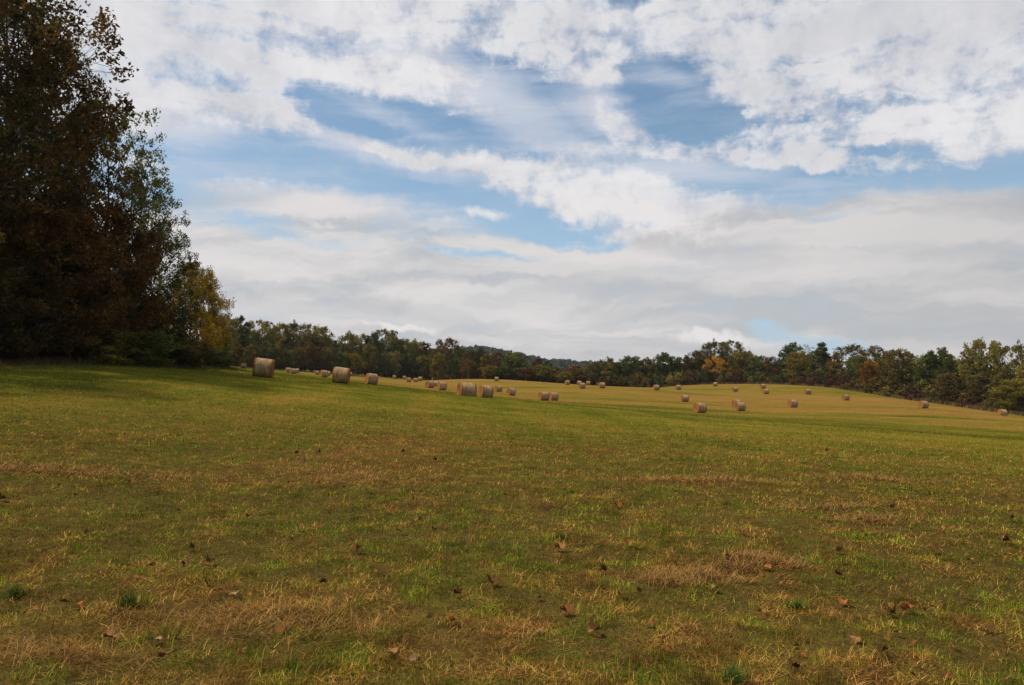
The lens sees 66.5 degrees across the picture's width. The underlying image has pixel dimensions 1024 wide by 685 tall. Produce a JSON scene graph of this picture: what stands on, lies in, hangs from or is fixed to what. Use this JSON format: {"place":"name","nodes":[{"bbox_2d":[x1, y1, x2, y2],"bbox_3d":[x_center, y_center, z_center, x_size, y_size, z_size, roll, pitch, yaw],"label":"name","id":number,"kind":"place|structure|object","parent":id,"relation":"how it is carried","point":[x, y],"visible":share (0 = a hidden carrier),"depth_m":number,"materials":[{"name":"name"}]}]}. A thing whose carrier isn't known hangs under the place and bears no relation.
{"place":"outdoors","nodes":[
{"label":"outdoors","id":0,"kind":"place"},
{"bbox_2d":[0,361,1023,684],"bbox_3d":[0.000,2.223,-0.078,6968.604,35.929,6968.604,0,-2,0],"label":"ground","id":1,"kind":"structure","parent":0,"point":[780,395],"depth_m":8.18,"materials":[{"name":"green plant"}]},
{"bbox_2d":[0,100,18,242],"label":"woodland tree","id":2,"kind":"object","parent":1,"relation":"on","point":[5,135],"visible":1,"depth_m":33.77,"materials":[{"name":"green plant"}]},
{"bbox_2d":[0,584,33,601],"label":"grass tuft","id":3,"kind":"object","parent":1,"relation":"on","point":[15,593],"visible":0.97,"depth_m":5.23,"materials":[{"name":"green plant"}]},
{"bbox_2d":[0,0,93,272],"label":"woodland tree","id":4,"kind":"object","parent":1,"relation":"on","point":[24,126],"visible":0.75,"depth_m":37.28,"materials":[{"name":"green plant"}]},
{"bbox_2d":[0,0,112,312],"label":"woodland tree","id":5,"kind":"object","parent":1,"relation":"on","point":[51,134],"visible":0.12,"depth_m":48.09,"materials":[{"name":"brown plant"}]},
{"bbox_2d":[3,339,116,360],"bbox_3d":[-25.039,0.425,40.312,6.270,1.360,7.342,-1,-2,36],"label":"bush","id":6,"kind":"object","parent":1,"relation":"on","point":[84,348],"visible":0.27,"depth_m":40.35,"materials":[{"name":"green plant"}]},
{"bbox_2d":[0,43,137,323],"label":"woodland tree","id":7,"kind":"object","parent":1,"relation":"on","point":[83,170],"visible":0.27,"depth_m":45.00,"materials":[{"name":"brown plant"}]},
{"bbox_2d":[0,0,144,338],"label":"woodland tree","id":8,"kind":"object","parent":1,"relation":"on","point":[127,109],"visible":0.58,"depth_m":44.11,"materials":[{"name":"green plant"}]},
{"bbox_2d":[3,211,142,330],"bbox_3d":[-28.667,-3.312,44.465,13.459,8.407,13.899,1,-2,-16],"label":"woodland tree","id":9,"kind":"object","parent":1,"relation":"on","point":[69,264],"visible":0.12,"depth_m":42.70,"materials":[{"name":"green plant"}]},
{"bbox_2d":[0,204,158,359],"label":"woodland tree","id":10,"kind":"object","parent":1,"relation":"on","point":[57,230],"visible":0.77,"depth_m":40.18,"materials":[{"name":"brown plant"}]},
{"bbox_2d":[52,326,139,363],"bbox_3d":[-24.668,0.216,44.325,6.675,2.373,5.700,0,-2,4],"label":"bush","id":11,"kind":"object","parent":1,"relation":"on","point":[109,348],"visible":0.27,"depth_m":43.85,"materials":[{"name":"green plant"}]},
{"bbox_2d":[28,201,176,357],"bbox_3d":[-25.553,-3.741,49.082,8.332,10.652,8.132,-1,-2,27],"label":"woodland tree","id":12,"kind":"object","parent":1,"relation":"on","point":[141,318],"visible":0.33,"depth_m":48.98,"materials":[{"name":"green plant"}]},
{"bbox_2d":[36,97,190,328],"bbox_3d":[-27.066,-7.397,52.175,9.835,17.957,9.285,-2,-3,38],"label":"woodland tree","id":13,"kind":"object","parent":1,"relation":"on","point":[139,201],"visible":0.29,"depth_m":52.65,"materials":[{"name":"green plant"}]},
{"bbox_2d":[0,320,234,367],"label":"undergrowth","id":14,"kind":"object","parent":1,"relation":"on","point":[15,330],"visible":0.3,"depth_m":40.23,"materials":[{"name":"green plant"}]},
{"bbox_2d":[0,353,245,370],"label":"weeds","id":15,"kind":"object","parent":1,"relation":"on","point":[23,362],"visible":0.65,"depth_m":40.45,"materials":[{"name":"green plant"}]},
{"bbox_2d":[105,586,152,613],"bbox_3d":[-2.439,1.638,5.014,0.341,0.181,0.414,2,-3,-39],"label":"grass tuft","id":16,"kind":"object","parent":1,"relation":"on","point":[131,601],"visible":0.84,"depth_m":5.01,"materials":[{"name":"green plant"}]},
{"bbox_2d":[92,328,191,365],"bbox_3d":[-23.476,0.387,47.653,7.125,2.583,8.344,1,-2,-29],"label":"bush","id":17,"kind":"object","parent":1,"relation":"on","point":[168,347],"visible":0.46,"depth_m":46.58,"materials":[{"name":"green plant"}]},
{"bbox_2d":[101,163,188,333],"bbox_3d":[-27.363,-5.720,57.052,6.674,15.022,6.185,0,-2,-9],"label":"woodland tree","id":18,"kind":"object","parent":1,"relation":"on","point":[172,284],"visible":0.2,"depth_m":57.73,"materials":[{"name":"green plant"}]},
{"bbox_2d":[117,294,193,362],"bbox_3d":[-25.115,-0.777,54.035,6.099,5.116,6.250,1,-2,-29],"label":"woodland tree","id":19,"kind":"object","parent":1,"relation":"on","point":[176,353],"visible":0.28,"depth_m":54.00,"materials":[{"name":"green plant"}]},
{"bbox_2d":[112,226,204,345],"bbox_3d":[-28.224,-3.778,62.381,6.661,11.461,7.188,-1,-2,27],"label":"woodland tree","id":20,"kind":"object","parent":1,"relation":"on","point":[184,269],"visible":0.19,"depth_m":62.64,"materials":[{"name":"green plant"}]},
{"bbox_2d":[156,341,215,367],"bbox_3d":[-25.805,0.815,57.557,8.344,2.296,7.125,0,-2,12],"label":"bush","id":21,"kind":"object","parent":1,"relation":"on","point":[199,347],"visible":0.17,"depth_m":58.34,"materials":[{"name":"green plant"}]},
{"bbox_2d":[162,261,226,350],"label":"woodland tree","id":22,"kind":"object","parent":1,"relation":"on","point":[205,286],"visible":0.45,"depth_m":78.35,"materials":[{"name":"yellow plant"}]},
{"bbox_2d":[166,270,235,349],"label":"woodland tree","id":23,"kind":"object","parent":1,"relation":"on","point":[218,321],"visible":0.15,"depth_m":84.01,"materials":[{"name":"green plant"}]},
{"bbox_2d":[192,345,230,364],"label":"bush","id":24,"kind":"object","parent":1,"relation":"on","point":[224,358],"visible":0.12,"depth_m":68.10,"materials":[{"name":"green plant"}]},
{"bbox_2d":[209,347,238,366],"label":"bush","id":25,"kind":"object","parent":1,"relation":"on","point":[220,363],"visible":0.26,"depth_m":74.32,"materials":[{"name":"green plant"}]},
{"bbox_2d":[222,313,240,360],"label":"tree","id":26,"kind":"object","parent":1,"relation":"on","point":[231,324],"visible":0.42,"depth_m":213.72,"materials":[{"name":"green plant"}]},
{"bbox_2d":[235,315,249,351],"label":"tree","id":27,"kind":"object","parent":1,"relation":"on","point":[240,328],"visible":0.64,"depth_m":270.84,"materials":[{"name":"green plant"}]},
{"bbox_2d":[241,344,262,367],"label":"tree","id":28,"kind":"object","parent":1,"relation":"on","point":[248,350],"visible":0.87,"depth_m":240.06,"materials":[{"name":"green plant"}]},
{"bbox_2d":[244,320,279,352],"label":"tree","id":29,"kind":"object","parent":1,"relation":"on","point":[264,328],"visible":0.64,"depth_m":282.31,"materials":[{"name":"green plant"}]},
{"bbox_2d":[252,358,274,377],"bbox_3d":[-18.553,1.910,58.402,1.414,1.456,1.517,7,-2,-9],"label":"hay bale","id":30,"kind":"object","parent":1,"relation":"on","point":[263,367],"visible":0.94,"depth_m":57.78},
{"bbox_2d":[259,345,277,361],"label":"tree","id":31,"kind":"object","parent":1,"relation":"on","point":[271,353],"visible":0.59,"depth_m":273.60,"materials":[{"name":"green plant"}]},
{"bbox_2d":[269,341,285,368],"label":"tree","id":32,"kind":"object","parent":1,"relation":"on","point":[279,350],"visible":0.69,"depth_m":280.44,"materials":[{"name":"green plant"}]},
{"bbox_2d":[265,323,294,358],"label":"tree","id":33,"kind":"object","parent":1,"relation":"on","point":[279,327],"visible":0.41,"depth_m":297.41,"materials":[{"name":"green plant"}]},
{"bbox_2d":[280,348,298,367],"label":"tree","id":34,"kind":"object","parent":1,"relation":"on","point":[290,354],"visible":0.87,"depth_m":283.43,"materials":[{"name":"green plant"}]},
{"bbox_2d":[290,347,308,368],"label":"tree","id":35,"kind":"object","parent":1,"relation":"on","point":[301,353],"visible":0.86,"depth_m":288.17,"materials":[{"name":"green plant"}]},
{"bbox_2d":[282,319,320,353],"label":"tree","id":36,"kind":"object","parent":1,"relation":"on","point":[295,327],"visible":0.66,"depth_m":302.54,"materials":[{"name":"green plant"}]},
{"bbox_2d":[304,344,322,371],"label":"tree","id":37,"kind":"object","parent":1,"relation":"on","point":[314,358],"visible":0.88,"depth_m":292.50,"materials":[{"name":"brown plant"}]},
{"bbox_2d":[304,324,335,361],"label":"tree","id":38,"kind":"object","parent":1,"relation":"on","point":[323,331],"visible":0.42,"depth_m":307.21,"materials":[{"name":"green plant"}]},
{"bbox_2d":[316,346,338,370],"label":"tree","id":39,"kind":"object","parent":1,"relation":"on","point":[325,352],"visible":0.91,"depth_m":296.25,"materials":[{"name":"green plant"}]},
{"bbox_2d":[332,367,350,383],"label":"hay bale","id":40,"kind":"object","parent":1,"relation":"on","point":[341,375],"visible":0.94,"depth_m":67.80},
{"bbox_2d":[332,350,350,367],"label":"tree","id":41,"kind":"object","parent":1,"relation":"on","point":[342,355],"visible":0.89,"depth_m":300.15,"materials":[{"name":"green plant"}]},
{"bbox_2d":[339,330,362,362],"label":"tree","id":42,"kind":"object","parent":1,"relation":"on","point":[349,336],"visible":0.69,"depth_m":315.19,"materials":[{"name":"green plant"}]},
{"bbox_2d":[344,353,362,374],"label":"tree","id":43,"kind":"object","parent":1,"relation":"on","point":[355,360],"visible":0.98,"depth_m":301.78,"materials":[{"name":"green plant"}]},
{"bbox_2d":[358,342,379,372],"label":"tree","id":44,"kind":"object","parent":1,"relation":"on","point":[372,355],"visible":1,"depth_m":310.63,"materials":[{"name":"green plant"}]},
{"bbox_2d":[365,332,381,368],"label":"tree","id":45,"kind":"object","parent":1,"relation":"on","point":[374,338],"visible":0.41,"depth_m":322.23,"materials":[{"name":"green plant"}]},
{"bbox_2d":[372,353,391,376],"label":"tree","id":46,"kind":"object","parent":1,"relation":"on","point":[381,357],"visible":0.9,"depth_m":314.55,"materials":[{"name":"green plant"}]},
{"bbox_2d":[371,329,404,362],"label":"tree","id":47,"kind":"object","parent":1,"relation":"on","point":[390,337],"visible":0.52,"depth_m":328.90,"materials":[{"name":"green plant"}]},
{"bbox_2d":[385,350,403,374],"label":"tree","id":48,"kind":"object","parent":1,"relation":"on","point":[395,355],"visible":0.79,"depth_m":319.44,"materials":[{"name":"green plant"}]},
{"bbox_2d":[396,338,416,373],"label":"tree","id":49,"kind":"object","parent":1,"relation":"on","point":[407,343],"visible":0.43,"depth_m":334.49,"materials":[{"name":"green plant"}]},
{"bbox_2d":[398,352,419,377],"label":"tree","id":50,"kind":"object","parent":1,"relation":"on","point":[404,363],"visible":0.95,"depth_m":323.54,"materials":[{"name":"green plant"}]},
{"bbox_2d":[412,354,429,379],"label":"tree","id":51,"kind":"object","parent":1,"relation":"on","point":[422,359],"visible":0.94,"depth_m":328.15,"materials":[{"name":"green plant"}]},
{"bbox_2d":[429,352,449,379],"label":"tree","id":52,"kind":"object","parent":1,"relation":"on","point":[440,361],"visible":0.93,"depth_m":310.67,"materials":[{"name":"green plant"}]},
{"bbox_2d":[431,337,459,367],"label":"tree","id":53,"kind":"object","parent":1,"relation":"on","point":[448,343],"visible":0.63,"depth_m":315.13,"materials":[{"name":"green plant"}]},
{"bbox_2d":[444,358,463,377],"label":"tree","id":54,"kind":"object","parent":1,"relation":"on","point":[453,361],"visible":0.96,"depth_m":296.48,"materials":[{"name":"green plant"}]},
{"bbox_2d":[456,382,476,396],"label":"hay bale","id":55,"kind":"object","parent":1,"relation":"on","point":[466,389],"visible":0.83,"depth_m":65.16},
{"bbox_2d":[459,359,478,378],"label":"tree","id":56,"kind":"object","parent":1,"relation":"on","point":[466,366],"visible":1,"depth_m":288.44,"materials":[{"name":"green plant"}]},
{"bbox_2d":[478,385,493,397],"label":"hay bale","id":57,"kind":"object","parent":1,"relation":"on","point":[484,391],"visible":0.91,"depth_m":82.94},
{"bbox_2d":[481,365,500,378],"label":"tree","id":58,"kind":"object","parent":1,"relation":"on","point":[485,371],"visible":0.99,"depth_m":281.37,"materials":[{"name":"green plant"}]},
{"bbox_2d":[0,452,989,678],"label":"loose hay","id":59,"kind":"object","parent":1,"relation":"on","point":[744,554],"visible":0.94,"depth_m":6.48,"materials":[{"name":"beige plant"}]},
{"bbox_2d":[496,364,513,379],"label":"tree","id":60,"kind":"object","parent":1,"relation":"on","point":[506,370],"visible":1,"depth_m":281.32,"materials":[{"name":"green plant"}]},
{"bbox_2d":[3,398,1022,684],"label":"leaf crumbs","id":61,"kind":"object","parent":1,"relation":"on","point":[561,624],"visible":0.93,"depth_m":6.03,"materials":[{"name":"brown plant"}]},
{"bbox_2d":[497,351,529,379],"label":"tree","id":62,"kind":"object","parent":1,"relation":"on","point":[518,361],"visible":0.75,"depth_m":289.55,"materials":[{"name":"green plant"}]},
{"bbox_2d":[517,366,534,380],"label":"tree","id":63,"kind":"object","parent":1,"relation":"on","point":[524,373],"visible":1,"depth_m":281.25,"materials":[{"name":"green plant"}]},
{"bbox_2d":[531,364,553,381],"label":"tree","id":64,"kind":"object","parent":1,"relation":"on","point":[543,369],"visible":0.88,"depth_m":286.60,"materials":[{"name":"green plant"}]},
{"bbox_2d":[566,364,584,383],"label":"tree","id":65,"kind":"object","parent":1,"relation":"on","point":[573,369],"visible":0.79,"depth_m":292.23,"materials":[{"name":"brown plant"}]},
{"bbox_2d":[599,356,618,378],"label":"tree","id":66,"kind":"object","parent":1,"relation":"on","point":[610,362],"visible":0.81,"depth_m":299.93,"materials":[{"name":"green plant"}]},
{"bbox_2d":[216,327,1016,393],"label":"woods","id":67,"kind":"object","parent":1,"relation":"on","point":[335,345],"visible":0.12,"depth_m":296.58,"materials":[{"name":"green plant"}]},
{"bbox_2d":[230,354,1023,409],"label":"thicket","id":68,"kind":"object","parent":1,"relation":"on","point":[618,380],"visible":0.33,"depth_m":292.26,"materials":[{"name":"green plant"}]},
{"bbox_2d":[616,355,643,386],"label":"tree","id":69,"kind":"object","parent":1,"relation":"on","point":[625,361],"visible":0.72,"depth_m":299.66,"materials":[{"name":"green plant"}]},
{"bbox_2d":[626,371,649,386],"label":"shrub","id":70,"kind":"object","parent":1,"relation":"on","point":[632,381],"visible":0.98,"depth_m":292.01,"materials":[{"name":"green plant"}]},
{"bbox_2d":[633,357,656,377],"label":"tree","id":71,"kind":"object","parent":1,"relation":"on","point":[649,362],"visible":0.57,"depth_m":304.81,"materials":[{"name":"green plant"}]},
{"bbox_2d":[647,372,662,386],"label":"shrub","id":72,"kind":"object","parent":1,"relation":"on","point":[655,379],"visible":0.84,"depth_m":300.40,"materials":[{"name":"green plant"}]},
{"bbox_2d":[653,352,680,377],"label":"tree","id":73,"kind":"object","parent":1,"relation":"on","point":[668,360],"visible":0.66,"depth_m":317.54,"materials":[{"name":"green plant"}]},
{"bbox_2d":[665,371,683,385],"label":"shrub","id":74,"kind":"object","parent":1,"relation":"on","point":[672,380],"visible":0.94,"depth_m":308.24,"materials":[{"name":"green plant"}]},
{"bbox_2d":[673,355,692,375],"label":"tree","id":75,"kind":"object","parent":1,"relation":"on","point":[682,367],"visible":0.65,"depth_m":319.75,"materials":[{"name":"green plant"}]},
{"bbox_2d":[680,368,698,384],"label":"shrub","id":76,"kind":"object","parent":1,"relation":"on","point":[688,377],"visible":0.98,"depth_m":308.15,"materials":[{"name":"green plant"}]},
{"bbox_2d":[685,350,713,374],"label":"tree","id":77,"kind":"object","parent":1,"relation":"on","point":[697,354],"visible":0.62,"depth_m":319.98,"materials":[{"name":"green plant"}]},
{"bbox_2d":[696,369,712,382],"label":"shrub","id":78,"kind":"object","parent":1,"relation":"on","point":[705,375],"visible":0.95,"depth_m":308.76,"materials":[{"name":"green plant"}]},
{"bbox_2d":[701,338,728,371],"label":"tree","id":79,"kind":"object","parent":1,"relation":"on","point":[708,346],"visible":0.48,"depth_m":325.33,"materials":[{"name":"green plant"}]},
{"bbox_2d":[702,356,727,381],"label":"tree","id":80,"kind":"object","parent":1,"relation":"on","point":[720,363],"visible":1,"depth_m":309.13,"materials":[{"name":"orange plant"}]},
{"bbox_2d":[712,339,743,372],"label":"tree","id":81,"kind":"object","parent":1,"relation":"on","point":[727,345],"visible":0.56,"depth_m":322.42,"materials":[{"name":"green plant"}]},
{"bbox_2d":[713,662,755,684],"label":"grass tuft","id":82,"kind":"object","parent":1,"relation":"on","point":[734,674],"visible":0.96,"depth_m":4.12,"materials":[{"name":"green plant"}]},
{"bbox_2d":[726,367,745,383],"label":"shrub","id":83,"kind":"object","parent":1,"relation":"on","point":[737,375],"visible":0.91,"depth_m":305.64,"materials":[{"name":"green plant"}]},
{"bbox_2d":[727,349,754,371],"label":"tree","id":84,"kind":"object","parent":1,"relation":"on","point":[741,360],"visible":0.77,"depth_m":310.61,"materials":[{"name":"green plant"}]},
{"bbox_2d":[742,369,761,382],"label":"shrub","id":85,"kind":"object","parent":1,"relation":"on","point":[748,378],"visible":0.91,"depth_m":301.47,"materials":[{"name":"green plant"}]},
{"bbox_2d":[743,354,770,374],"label":"tree","id":86,"kind":"object","parent":1,"relation":"on","point":[757,359],"visible":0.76,"depth_m":307.37,"materials":[{"name":"green plant"}]},
{"bbox_2d":[777,342,803,372],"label":"tree","id":87,"kind":"object","parent":1,"relation":"on","point":[786,349],"visible":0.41,"depth_m":300.19,"materials":[{"name":"green plant"}]},
{"bbox_2d":[783,595,809,610],"bbox_3d":[2.016,1.846,5.541,0.234,0.091,0.235,0,-2,0],"label":"grass tuft","id":88,"kind":"object","parent":1,"relation":"on","point":[796,606],"visible":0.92,"depth_m":5.54,"materials":[{"name":"green plant"}]},
{"bbox_2d":[783,350,815,380],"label":"tree","id":89,"kind":"object","parent":1,"relation":"on","point":[804,358],"visible":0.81,"depth_m":286.11,"materials":[{"name":"green plant"}]},
{"bbox_2d":[806,342,832,383],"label":"cedar tree","id":90,"kind":"object","parent":1,"relation":"on","point":[820,351],"visible":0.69,"depth_m":276.56,"materials":[{"name":"green plant"}]},
{"bbox_2d":[651,381,1023,415],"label":"tall grass","id":91,"kind":"structure","parent":1,"relation":"on","point":[994,409],"depth_m":215.65,"materials":[{"name":"green plant"}]},
{"bbox_2d":[822,343,884,376],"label":"tree","id":92,"kind":"object","parent":1,"relation":"on","point":[850,349],"visible":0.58,"depth_m":258.03,"materials":[{"name":"green plant"}]},
{"bbox_2d":[843,354,870,386],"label":"tree","id":93,"kind":"object","parent":1,"relation":"on","point":[853,365],"visible":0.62,"depth_m":250.32,"materials":[{"name":"green plant"}]},
{"bbox_2d":[856,359,885,388],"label":"tree","id":94,"kind":"object","parent":1,"relation":"on","point":[864,373],"visible":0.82,"depth_m":237.97,"materials":[{"name":"brown plant"}]},
{"bbox_2d":[874,348,918,392],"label":"tree","id":95,"kind":"object","parent":1,"relation":"on","point":[891,363],"visible":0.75,"depth_m":223.20,"materials":[{"name":"green plant"}]},
{"bbox_2d":[904,351,943,389],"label":"tree","id":96,"kind":"object","parent":1,"relation":"on","point":[922,359],"visible":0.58,"depth_m":211.60,"materials":[{"name":"green plant"}]},
{"bbox_2d":[917,347,955,387],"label":"tree","id":97,"kind":"object","parent":1,"relation":"on","point":[942,353],"visible":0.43,"depth_m":209.18,"materials":[{"name":"green plant"}]},
{"bbox_2d":[929,372,963,400],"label":"tree","id":98,"kind":"object","parent":1,"relation":"on","point":[952,378],"visible":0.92,"depth_m":196.21,"materials":[{"name":"green plant"}]},
{"bbox_2d":[938,356,968,388],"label":"tree","id":99,"kind":"object","parent":1,"relation":"on","point":[950,363],"visible":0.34,"depth_m":200.58,"materials":[{"name":"green plant"}]},
{"bbox_2d":[952,337,1014,390],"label":"tree","id":100,"kind":"object","parent":1,"relation":"on","point":[978,344],"visible":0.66,"depth_m":190.07,"materials":[{"name":"green plant"}]},
{"bbox_2d":[962,372,1006,400],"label":"tree","id":101,"kind":"object","parent":1,"relation":"on","point":[982,379],"visible":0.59,"depth_m":184.48,"materials":[{"name":"green plant"}]},
{"bbox_2d":[984,378,1023,411],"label":"bush","id":102,"kind":"object","parent":1,"relation":"on","point":[1008,387],"visible":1,"depth_m":169.10,"materials":[{"name":"green plant"}]},
{"bbox_2d":[984,339,1023,394],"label":"tree","id":103,"kind":"object","parent":1,"relation":"on","point":[1004,350],"visible":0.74,"depth_m":179.67,"materials":[{"name":"green plant"}]},
{"bbox_2d":[1008,353,1023,397],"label":"tree","id":104,"kind":"object","parent":1,"relation":"on","point":[1019,370],"visible":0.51,"depth_m":175.34,"materials":[{"name":"green plant"}]},
{"bbox_2d":[0,0,1023,369],"label":"sky","id":105,"kind":"structure","parent":0,"point":[578,180],"materials":[{"name":"white"}]},
{"bbox_3d":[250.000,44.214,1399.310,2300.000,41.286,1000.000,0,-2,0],"label":"hills","id":106,"kind":"structure","parent":0,"visible":0},
{"bbox_2d":[264,344,647,372],"bbox_3d":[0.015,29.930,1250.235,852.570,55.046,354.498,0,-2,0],"label":"distant woods","id":107,"kind":"object","parent":106,"relation":"on","point":[564,364],"visible":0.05,"depth_m":1184.18,"materials":[{"name":"green plant"}]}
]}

